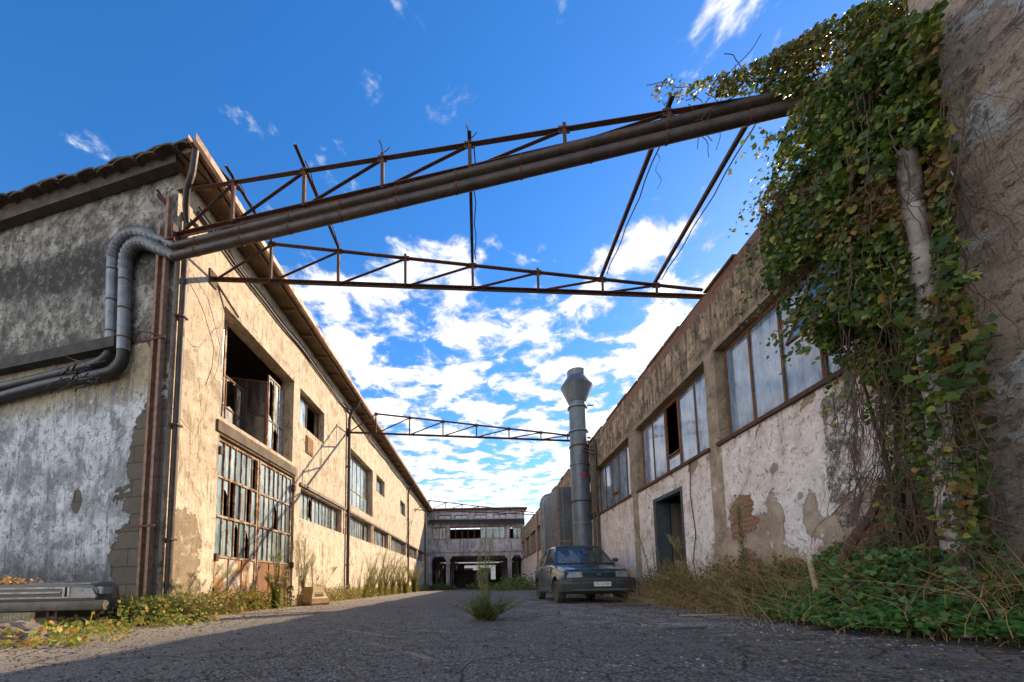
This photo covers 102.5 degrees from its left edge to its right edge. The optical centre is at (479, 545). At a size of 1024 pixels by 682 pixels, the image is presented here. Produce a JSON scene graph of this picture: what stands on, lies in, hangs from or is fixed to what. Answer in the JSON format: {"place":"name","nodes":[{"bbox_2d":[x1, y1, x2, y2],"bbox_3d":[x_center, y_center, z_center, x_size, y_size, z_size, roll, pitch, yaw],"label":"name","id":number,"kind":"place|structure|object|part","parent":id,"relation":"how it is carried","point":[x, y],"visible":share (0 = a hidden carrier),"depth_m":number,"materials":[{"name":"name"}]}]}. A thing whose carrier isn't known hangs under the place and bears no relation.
{"place":"outdoors","nodes":[
{"label":"outdoors","id":0,"kind":"place"},
{"bbox_2d":[0,0,905,529],"label":"sky","id":1,"kind":"structure","parent":0,"point":[84,83],"materials":[{"name":"blue"}]},
{"bbox_2d":[428,507,526,587],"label":"end building","id":2,"kind":"structure","parent":0,"point":[447,545],"depth_m":38.36,"materials":[{"name":"grey concrete"}]},
{"bbox_2d":[433,527,445,539],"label":"window","id":3,"kind":"structure","parent":2,"relation":"in","point":[438,533],"depth_m":38.39,"materials":[{"name":"glass"}]},
{"bbox_2d":[438,515,450,518],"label":"window","id":4,"kind":"structure","parent":2,"relation":"in","point":[439,516],"depth_m":38.54,"materials":[{"name":"glass"}]},
{"bbox_2d":[455,515,467,518],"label":"window","id":5,"kind":"structure","parent":2,"relation":"in","point":[456,516],"depth_m":38.54,"materials":[{"name":"glass"}]},
{"bbox_2d":[449,526,505,538],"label":"window","id":6,"kind":"structure","parent":2,"relation":"in","point":[500,530],"depth_m":38.40,"materials":[{"name":"glass"}]},
{"bbox_2d":[474,515,486,518],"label":"window","id":7,"kind":"structure","parent":2,"relation":"in","point":[475,516],"depth_m":38.54,"materials":[{"name":"glass"}]},
{"bbox_2d":[493,514,505,517],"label":"window","id":8,"kind":"structure","parent":2,"relation":"in","point":[494,515],"depth_m":38.54,"materials":[{"name":"glass"}]},
{"bbox_2d":[509,527,520,538],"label":"window","id":9,"kind":"structure","parent":2,"relation":"in","point":[516,530],"depth_m":38.38,"materials":[{"name":"glass"}]},
{"bbox_2d":[445,561,512,578],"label":"yard building","id":10,"kind":"structure","parent":0,"point":[473,567],"depth_m":69.98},
{"bbox_2d":[0,588,1023,681],"bbox_3d":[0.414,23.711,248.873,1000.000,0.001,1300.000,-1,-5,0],"label":"ground","id":11,"kind":"structure","parent":0,"point":[476,652],"depth_m":2.78,"materials":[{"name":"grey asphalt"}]},
{"bbox_2d":[0,620,50,642],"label":"concrete lump","id":12,"kind":"object","parent":11,"relation":"on","point":[27,626],"visible":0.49,"depth_m":3.60,"materials":[{"name":"grey concrete"}]},
{"bbox_2d":[0,581,119,621],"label":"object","id":13,"kind":"object","parent":11,"relation":"on","point":[43,600],"visible":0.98,"depth_m":4.74,"materials":[{"name":"grey metal"}]},
{"bbox_2d":[0,575,42,584],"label":"dead leaves","id":14,"kind":"object","parent":13,"relation":"on","point":[5,580],"visible":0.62,"depth_m":4.90,"materials":[{"name":"orange plant"}]},
{"bbox_2d":[171,571,197,606],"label":"tall weed","id":15,"kind":"object","parent":11,"relation":"on","point":[182,584],"visible":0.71,"depth_m":6.37,"materials":[{"name":"green plant"}]},
{"bbox_2d":[0,133,432,619],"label":"factory building","id":16,"kind":"structure","parent":11,"relation":"on","point":[202,434],"depth_m":7.16,"materials":[{"name":"paint"}]},
{"bbox_2d":[220,319,227,417],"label":"window","id":17,"kind":"structure","parent":16,"relation":"in","point":[225,322],"depth_m":8.19,"materials":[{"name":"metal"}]},
{"bbox_2d":[224,375,243,430],"bbox_3d":[-5.604,-3.053,9.007,0.040,1.450,1.550,-1,-5,0],"label":"window","id":18,"kind":"structure","parent":16,"relation":"in","point":[235,417],"depth_m":9.42,"materials":[{"name":"metal"}]},
{"bbox_2d":[212,437,258,609],"bbox_3d":[-4.847,-0.374,8.203,0.140,3.220,1.470,-1,-5,0],"label":"door leaf","id":19,"kind":"structure","parent":16,"relation":"in","point":[235,466],"depth_m":8.21,"materials":[{"name":"metal"}]},
{"bbox_2d":[226,377,267,444],"bbox_3d":[-5.757,-3.117,9.633,1.350,1.740,0.040,1,-6,-18],"label":"window","id":20,"kind":"structure","parent":16,"relation":"in","point":[254,415],"depth_m":9.76,"materials":[{"name":"glass"}]},
{"bbox_2d":[266,375,284,455],"bbox_3d":[-5.116,-3.150,10.261,0.040,1.940,0.790,-1,-5,0],"label":"window","id":21,"kind":"structure","parent":16,"relation":"in","point":[278,393],"depth_m":10.32,"materials":[{"name":"glass"}]},
{"bbox_2d":[255,460,295,605],"bbox_3d":[-4.845,-0.227,9.776,0.140,3.220,1.610,-1,-5,0],"label":"door leaf","id":22,"kind":"structure","parent":16,"relation":"in","point":[275,487],"depth_m":9.67,"materials":[{"name":"metal"}]},
{"bbox_2d":[299,395,318,439],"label":"window","id":23,"kind":"structure","parent":16,"relation":"in","point":[303,403],"depth_m":11.83,"materials":[{"name":"glass"}]},
{"bbox_2d":[300,491,337,530],"bbox_3d":[-4.978,-1.000,12.656,0.040,0.800,3.260,-1,-5,0],"label":"window","id":24,"kind":"structure","parent":16,"relation":"in","point":[321,513],"depth_m":12.64,"materials":[{"name":"glass"}]},
{"bbox_2d":[350,455,367,513],"bbox_3d":[-5.084,-2.492,16.883,0.040,2.100,3.300,-1,-5,0],"label":"window","id":25,"kind":"structure","parent":16,"relation":"in","point":[358,474],"depth_m":17.24,"materials":[{"name":"glass"}]},
{"bbox_2d":[350,516,367,541],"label":"window","id":26,"kind":"structure","parent":16,"relation":"in","point":[358,529],"depth_m":16.78,"materials":[{"name":"glass"}]},
{"bbox_2d":[376,478,380,493],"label":"window","id":27,"kind":"structure","parent":16,"relation":"in","point":[378,484],"depth_m":20.48,"materials":[{"name":"glass"}]},
{"bbox_2d":[374,528,385,547],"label":"window","id":28,"kind":"structure","parent":16,"relation":"in","point":[379,537],"depth_m":20.33,"materials":[{"name":"glass"}]},
{"bbox_2d":[391,537,403,554],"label":"window","id":29,"kind":"structure","parent":16,"relation":"in","point":[395,544],"depth_m":24.48,"materials":[{"name":"glass"}]},
{"bbox_2d":[409,547,414,558],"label":"window","id":30,"kind":"structure","parent":16,"relation":"in","point":[411,551],"depth_m":29.79,"materials":[{"name":"glass"}]},
{"bbox_2d":[0,91,834,402],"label":"pipe","id":31,"kind":"object","parent":16,"relation":"attached to","point":[132,247],"visible":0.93,"depth_m":5.55,"materials":[{"name":"grey metal"}]},
{"bbox_2d":[46,356,106,392],"bbox_3d":[-6.368,-2.682,6.483,1.143,0.570,0.332,-3,-6,18],"label":"torn lagging","id":32,"kind":"object","parent":31,"relation":"attached to","point":[81,378],"visible":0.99,"depth_m":6.42,"materials":[{"name":"grey fabric"}]},
{"bbox_2d":[418,551,421,561],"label":"window","id":33,"kind":"structure","parent":16,"relation":"in","point":[419,553],"depth_m":33.95,"materials":[{"name":"glass"}]},
{"bbox_2d":[0,73,874,390],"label":"pipe","id":34,"kind":"object","parent":16,"relation":"attached to","point":[612,137],"visible":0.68,"depth_m":5.61,"materials":[{"name":"grey metal"}]},
{"bbox_2d":[209,239,703,298],"bbox_3d":[-0.412,-5.062,7.504,8.956,1.290,0.200,-1,-5,0],"label":"truss","id":35,"kind":"object","parent":16,"relation":"attached to","point":[214,278],"visible":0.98,"depth_m":7.49,"materials":[{"name":"metal"}]},
{"bbox_2d":[346,412,590,442],"bbox_3d":[-0.400,-4.355,15.071,8.956,1.290,0.200,-1,-5,0],"label":"truss","id":36,"kind":"object","parent":16,"relation":"attached to","point":[476,425],"visible":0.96,"depth_m":15.06,"materials":[{"name":"metal"}]},
{"bbox_2d":[171,90,766,240],"bbox_3d":[-0.436,-5.386,5.490,9.245,1.267,0.199,-2,-6,14],"label":"truss","id":37,"kind":"object","parent":16,"relation":"attached to","point":[303,172],"visible":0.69,"depth_m":5.74,"materials":[{"name":"metal"}]},
{"bbox_2d":[224,164,272,240],"bbox_3d":[-3.811,-5.679,6.914,0.108,0.114,1.422,-1,-5,0],"label":"purlin","id":38,"kind":"object","parent":37,"relation":"attached to","point":[250,205],"visible":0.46,"depth_m":6.60,"materials":[{"name":"metal"}]},
{"bbox_2d":[293,141,339,246],"bbox_3d":[-2.568,-5.555,6.686,0.108,0.114,1.848,-1,-5,0],"label":"purlin","id":39,"kind":"object","parent":37,"relation":"attached to","point":[314,189],"visible":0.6,"depth_m":6.32,"materials":[{"name":"metal"}]},
{"bbox_2d":[467,127,475,261],"bbox_3d":[-0.103,-5.289,6.452,0.108,0.114,2.256,-1,-5,0],"label":"purlin","id":40,"kind":"object","parent":37,"relation":"attached to","point":[471,210],"visible":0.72,"depth_m":6.56,"materials":[{"name":"metal"}]},
{"bbox_2d":[599,93,674,276],"bbox_3d":[2.261,-5.042,6.132,0.108,0.114,2.839,-1,-5,0],"label":"purlin","id":41,"kind":"object","parent":37,"relation":"attached to","point":[640,177],"visible":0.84,"depth_m":6.00,"materials":[{"name":"metal"}]},
{"bbox_2d":[653,75,775,282],"bbox_3d":[3.243,-4.940,6.000,0.108,0.114,3.082,-1,-5,0],"label":"purlin","id":42,"kind":"object","parent":37,"relation":"attached to","point":[736,141],"visible":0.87,"depth_m":5.76,"materials":[{"name":"metal"}]},
{"bbox_2d":[415,500,533,514],"bbox_3d":[-0.374,-2.885,30.803,8.956,1.290,0.200,-1,-5,0],"label":"truss","id":43,"kind":"object","parent":16,"relation":"attached to","point":[478,506],"visible":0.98,"depth_m":30.80,"materials":[{"name":"metal"}]},
{"bbox_2d":[0,584,433,648],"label":"weeds","id":44,"kind":"object","parent":11,"relation":"on","point":[146,610],"visible":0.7,"depth_m":5.14,"materials":[{"name":"green plant"}]},
{"bbox_2d":[199,563,241,615],"bbox_3d":[-4.466,0.735,7.035,0.382,0.909,0.788,-2,-5,12],"label":"tall weed","id":45,"kind":"object","parent":11,"relation":"on","point":[217,572],"visible":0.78,"depth_m":7.05,"materials":[{"name":"green plant"}]},
{"bbox_2d":[241,581,269,609],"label":"bushy weed","id":46,"kind":"object","parent":11,"relation":"on","point":[254,599],"visible":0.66,"depth_m":8.17,"materials":[{"name":"green plant"}]},
{"bbox_2d":[263,548,289,608],"bbox_3d":[-4.459,0.701,8.962,0.505,1.333,0.897,-1,-5,0],"label":"bushy weed","id":47,"kind":"object","parent":11,"relation":"on","point":[275,594],"visible":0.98,"depth_m":8.88,"materials":[{"name":"green plant"}]},
{"bbox_2d":[143,571,426,616],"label":"dry grass","id":48,"kind":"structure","parent":11,"relation":"on","point":[231,601],"depth_m":8.44,"materials":[{"name":"plant"}]},
{"bbox_2d":[295,534,311,592],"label":"tall weed","id":49,"kind":"object","parent":11,"relation":"on","point":[302,582],"visible":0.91,"depth_m":10.57,"materials":[{"name":"green plant"}]},
{"bbox_2d":[308,552,316,586],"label":"tall weed","id":50,"kind":"object","parent":11,"relation":"on","point":[311,569],"visible":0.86,"depth_m":11.10,"materials":[{"name":"green plant"}]},
{"bbox_2d":[296,587,329,605],"bbox_3d":[-4.209,1.258,10.226,0.546,0.469,0.729,-4,-6,28],"label":"computer monitor","id":51,"kind":"object","parent":11,"relation":"on","point":[314,596],"visible":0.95,"depth_m":10.08,"materials":[{"name":"plastic"}]},
{"bbox_2d":[361,563,378,597],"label":"tall weed","id":52,"kind":"object","parent":11,"relation":"on","point":[370,580],"visible":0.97,"depth_m":15.70,"materials":[{"name":"green plant"}]},
{"bbox_2d":[364,552,386,596],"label":"tall weed","id":53,"kind":"object","parent":11,"relation":"on","point":[372,587],"visible":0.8,"depth_m":16.71,"materials":[{"name":"green plant"}]},
{"bbox_2d":[373,544,395,595],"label":"tall weed","id":54,"kind":"object","parent":11,"relation":"on","point":[380,591],"visible":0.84,"depth_m":18.20,"materials":[{"name":"green plant"}]},
{"bbox_2d":[382,553,402,594],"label":"tall weed","id":55,"kind":"object","parent":11,"relation":"on","point":[386,582],"visible":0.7,"depth_m":19.04,"materials":[{"name":"green plant"}]},
{"bbox_2d":[390,552,405,594],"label":"tall weed","id":56,"kind":"object","parent":11,"relation":"on","point":[392,586],"visible":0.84,"depth_m":20.51,"materials":[{"name":"green plant"}]},
{"bbox_2d":[392,557,406,593],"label":"tall weed","id":57,"kind":"object","parent":11,"relation":"on","point":[399,580],"visible":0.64,"depth_m":22.24,"materials":[{"name":"green plant"}]},
{"bbox_2d":[396,569,413,593],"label":"bushy weed","id":58,"kind":"object","parent":11,"relation":"on","point":[404,584],"visible":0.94,"depth_m":22.31,"materials":[{"name":"green plant"}]},
{"bbox_2d":[404,561,423,591],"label":"bushy weed","id":59,"kind":"object","parent":11,"relation":"on","point":[414,583],"visible":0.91,"depth_m":25.78,"materials":[{"name":"green plant"}]},
{"bbox_2d":[450,570,490,586],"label":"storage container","id":60,"kind":"object","parent":11,"relation":"on","point":[462,578],"visible":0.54,"depth_m":45.35,"materials":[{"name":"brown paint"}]},
{"bbox_2d":[426,571,536,590],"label":"weeds","id":61,"kind":"object","parent":11,"relation":"on","point":[516,584],"visible":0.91,"depth_m":29.62,"materials":[{"name":"green plant"}]},
{"bbox_2d":[447,579,522,620],"bbox_3d":[0.077,0.669,5.154,0.935,0.533,1.062,-1,-5,0],"label":"bushy weed","id":62,"kind":"object","parent":11,"relation":"on","point":[485,610],"visible":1,"depth_m":5.05,"materials":[{"name":"green plant"}]},
{"bbox_2d":[475,525,496,601],"bbox_3d":[0.085,0.322,5.409,0.319,1.266,0.396,-1,-5,0],"label":"tall weed","id":63,"kind":"object","parent":11,"relation":"on","point":[485,574],"visible":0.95,"depth_m":5.44,"materials":[{"name":"green plant"}]},
{"bbox_2d":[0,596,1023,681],"bbox_3d":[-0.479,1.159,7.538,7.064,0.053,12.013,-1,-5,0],"label":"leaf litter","id":64,"kind":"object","parent":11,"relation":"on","point":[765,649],"visible":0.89,"depth_m":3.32,"materials":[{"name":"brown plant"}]},
{"bbox_2d":[540,486,572,564],"bbox_3d":[3.280,-0.291,16.840,1.067,4.499,3.510,-1,-5,0],"label":"storage tank","id":65,"kind":"object","parent":11,"relation":"on","point":[556,527],"visible":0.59,"depth_m":15.28,"materials":[{"name":"metal"}]},
{"bbox_2d":[90,596,1023,673],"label":"plaster crumbs","id":66,"kind":"object","parent":11,"relation":"on","point":[702,665],"visible":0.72,"depth_m":4.14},
{"bbox_2d":[561,367,595,595],"bbox_3d":[3.382,-2.188,13.758,1.080,7.660,1.080,-1,-5,0],"label":"chimney","id":67,"kind":"object","parent":11,"relation":"on","point":[576,386],"visible":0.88,"depth_m":13.59,"materials":[{"name":"metal"}]},
{"bbox_2d":[535,545,636,602],"bbox_3d":[2.478,0.694,10.546,1.740,1.425,3.860,-1,-5,-2],"label":"parked car","id":68,"kind":"object","parent":11,"relation":"on","point":[577,569],"visible":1,"depth_m":9.19,"materials":[{"name":"teal paint"}]},
{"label":"side window","id":69,"kind":"part","parent":68,"relation":"part of","materials":[{"name":"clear glass"}]},
{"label":"side window","id":70,"kind":"part","parent":68,"relation":"part of","materials":[{"name":"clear glass"}]},
{"bbox_2d":[603,605,651,606],"bbox_3d":[2.683,1.088,7.445,0.900,0.018,0.060,-1,-5,-4],"label":"wood strip","id":71,"kind":"object","parent":11,"relation":"on","point":[625,605],"visible":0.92,"depth_m":7.42,"materials":[{"name":"grey wood"}]},
{"bbox_2d":[632,522,652,586],"bbox_3d":[3.589,0.316,8.874,0.381,1.798,0.673,1,-6,-23],"label":"tall weed","id":72,"kind":"object","parent":11,"relation":"on","point":[640,541],"visible":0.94,"depth_m":8.96,"materials":[{"name":"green plant"}]},
{"bbox_2d":[648,545,659,588],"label":"tall weed","id":73,"kind":"object","parent":11,"relation":"on","point":[653,553],"visible":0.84,"depth_m":8.57,"materials":[{"name":"green plant"}]},
{"bbox_2d":[643,592,669,603],"bbox_3d":[3.642,1.066,8.278,0.547,0.276,0.833,-1,-5,0],"label":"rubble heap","id":74,"kind":"object","parent":11,"relation":"on","point":[652,599],"visible":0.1,"depth_m":8.16,"materials":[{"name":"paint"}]},
{"bbox_2d":[657,572,677,601],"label":"dry bush","id":75,"kind":"object","parent":11,"relation":"on","point":[663,582],"visible":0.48,"depth_m":7.66,"materials":[{"name":"plant"}]},
{"bbox_2d":[659,625,705,628],"bbox_3d":[1.911,0.766,3.856,0.420,0.018,0.060,-1,-5,-3],"label":"wood strip","id":76,"kind":"object","parent":11,"relation":"on","point":[675,627],"visible":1,"depth_m":3.83,"materials":[{"name":"grey wood"}]},
{"bbox_2d":[667,534,702,606],"bbox_3d":[3.371,0.386,6.772,0.272,1.277,0.702,0,-5,-10],"label":"tall weed","id":77,"kind":"object","parent":11,"relation":"on","point":[679,565],"visible":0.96,"depth_m":6.79,"materials":[{"name":"green plant"}]},
{"bbox_2d":[613,553,811,616],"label":"weeds","id":78,"kind":"object","parent":11,"relation":"on","point":[728,592],"visible":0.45,"depth_m":5.96,"materials":[{"name":"brown plant"}]},
{"bbox_2d":[679,614,757,615],"bbox_3d":[3.041,0.868,5.159,1.000,0.018,0.060,-1,-5,3],"label":"wood strip","id":79,"kind":"object","parent":11,"relation":"on","point":[707,614],"visible":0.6,"depth_m":5.14,"materials":[{"name":"wood"}]},
{"bbox_2d":[702,571,736,609],"bbox_3d":[3.526,0.659,5.996,0.416,0.586,0.565,-1,-5,0],"label":"dry bush","id":80,"kind":"object","parent":11,"relation":"on","point":[715,576],"visible":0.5,"depth_m":5.96,"materials":[{"name":"plant"}]},
{"bbox_2d":[726,498,753,610],"bbox_3d":[3.495,0.111,5.455,0.306,1.576,0.351,4,-7,-41],"label":"tall weed","id":81,"kind":"object","parent":11,"relation":"on","point":[739,512],"visible":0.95,"depth_m":5.46,"materials":[{"name":"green plant"}]},
{"bbox_2d":[521,86,988,618],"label":"workshop building","id":82,"kind":"structure","parent":11,"relation":"on","point":[712,414],"depth_m":6.44,"materials":[{"name":"white paint"}]},
{"bbox_2d":[527,538,529,555],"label":"window","id":83,"kind":"structure","parent":82,"relation":"in","point":[528,550],"depth_m":34.16,"materials":[{"name":"glass"}]},
{"bbox_2d":[532,532,535,552],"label":"window","id":84,"kind":"structure","parent":82,"relation":"in","point":[533,535],"depth_m":30.79,"materials":[{"name":"glass"}]},
{"bbox_2d":[538,527,540,548],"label":"window","id":85,"kind":"structure","parent":82,"relation":"in","point":[539,527],"depth_m":27.74,"materials":[{"name":"glass"}]},
{"bbox_2d":[590,478,592,516],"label":"window","id":86,"kind":"structure","parent":82,"relation":"in","point":[590,478],"depth_m":14.78,"materials":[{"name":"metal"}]},
{"bbox_2d":[599,443,630,510],"bbox_3d":[4.037,-1.932,12.111,0.040,1.530,3.090,-1,-5,0],"label":"window","id":87,"kind":"structure","parent":82,"relation":"in","point":[614,476],"depth_m":12.14,"materials":[{"name":"glass"}]},
{"bbox_2d":[641,370,708,485],"bbox_3d":[4.031,-2.267,8.526,0.040,1.530,3.090,-1,-5,0],"label":"window","id":88,"kind":"structure","parent":82,"relation":"in","point":[693,434],"depth_m":8.19,"materials":[{"name":"glass"}]},
{"bbox_2d":[670,503,685,580],"bbox_3d":[4.764,0.091,8.847,1.100,2.100,0.040,-2,-5,10],"label":"door leaf","id":89,"kind":"structure","parent":82,"relation":"in","point":[675,508],"depth_m":8.94,"materials":[{"name":"brown wood"}]},
{"bbox_2d":[723,194,904,434],"bbox_3d":[3.808,-2.579,5.141,0.476,1.530,3.030,-1,-5,0],"label":"window","id":90,"kind":"structure","parent":82,"relation":"in","point":[755,386],"depth_m":5.72,"materials":[{"name":"glass"}]},
{"bbox_2d":[750,565,775,615],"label":"bushy weed","id":91,"kind":"object","parent":11,"relation":"on","point":[762,581],"visible":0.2,"depth_m":5.03,"materials":[{"name":"green plant"}]},
{"bbox_2d":[598,515,1023,647],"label":"dry stems","id":92,"kind":"object","parent":11,"relation":"on","point":[700,592],"visible":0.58,"depth_m":4.16,"materials":[{"name":"plant"}]},
{"bbox_2d":[807,562,822,624],"bbox_3d":[3.309,0.466,4.040,0.058,0.609,0.106,-1,-5,0],"label":"wooden stake","id":93,"kind":"object","parent":11,"relation":"on","point":[810,565],"visible":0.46,"depth_m":4.04,"materials":[{"name":"brown wood"}]},
{"bbox_2d":[804,626,838,629],"bbox_3d":[3.028,0.723,3.608,0.350,0.018,0.060,0,-5,-12],"label":"wood strip","id":94,"kind":"object","parent":11,"relation":"on","point":[816,628],"visible":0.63,"depth_m":3.58,"materials":[{"name":"wood"}]},
{"bbox_2d":[647,0,1023,647],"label":"ivy plant","id":95,"kind":"object","parent":11,"relation":"on","point":[860,227],"visible":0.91,"depth_m":3.35,"materials":[{"name":"green plant"}]},
{"bbox_2d":[833,485,884,603],"bbox_3d":[3.741,0.100,4.058,0.212,1.315,0.554,2,-6,-31],"label":"vine trunk","id":96,"kind":"object","parent":11,"relation":"on","point":[852,550],"visible":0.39,"depth_m":4.03,"materials":[{"name":"brown wood"}]},
{"bbox_2d":[750,521,1023,642],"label":"ground ivy","id":97,"kind":"object","parent":11,"relation":"on","point":[883,614],"visible":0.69,"depth_m":3.11,"materials":[{"name":"green plant"}]},
{"bbox_2d":[894,145,979,637],"bbox_3d":[3.419,-1.242,3.080,0.152,3.789,0.161,-1,-5,0],"label":"tree trunk","id":98,"kind":"object","parent":11,"relation":"on","point":[919,242],"visible":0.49,"depth_m":3.11,"materials":[{"name":"bark"},{"name":"wood"}]},
{"bbox_2d":[907,0,1023,638],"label":"rendered building","id":99,"kind":"structure","parent":0,"point":[983,41],"depth_m":2.93,"materials":[{"name":"concrete"}]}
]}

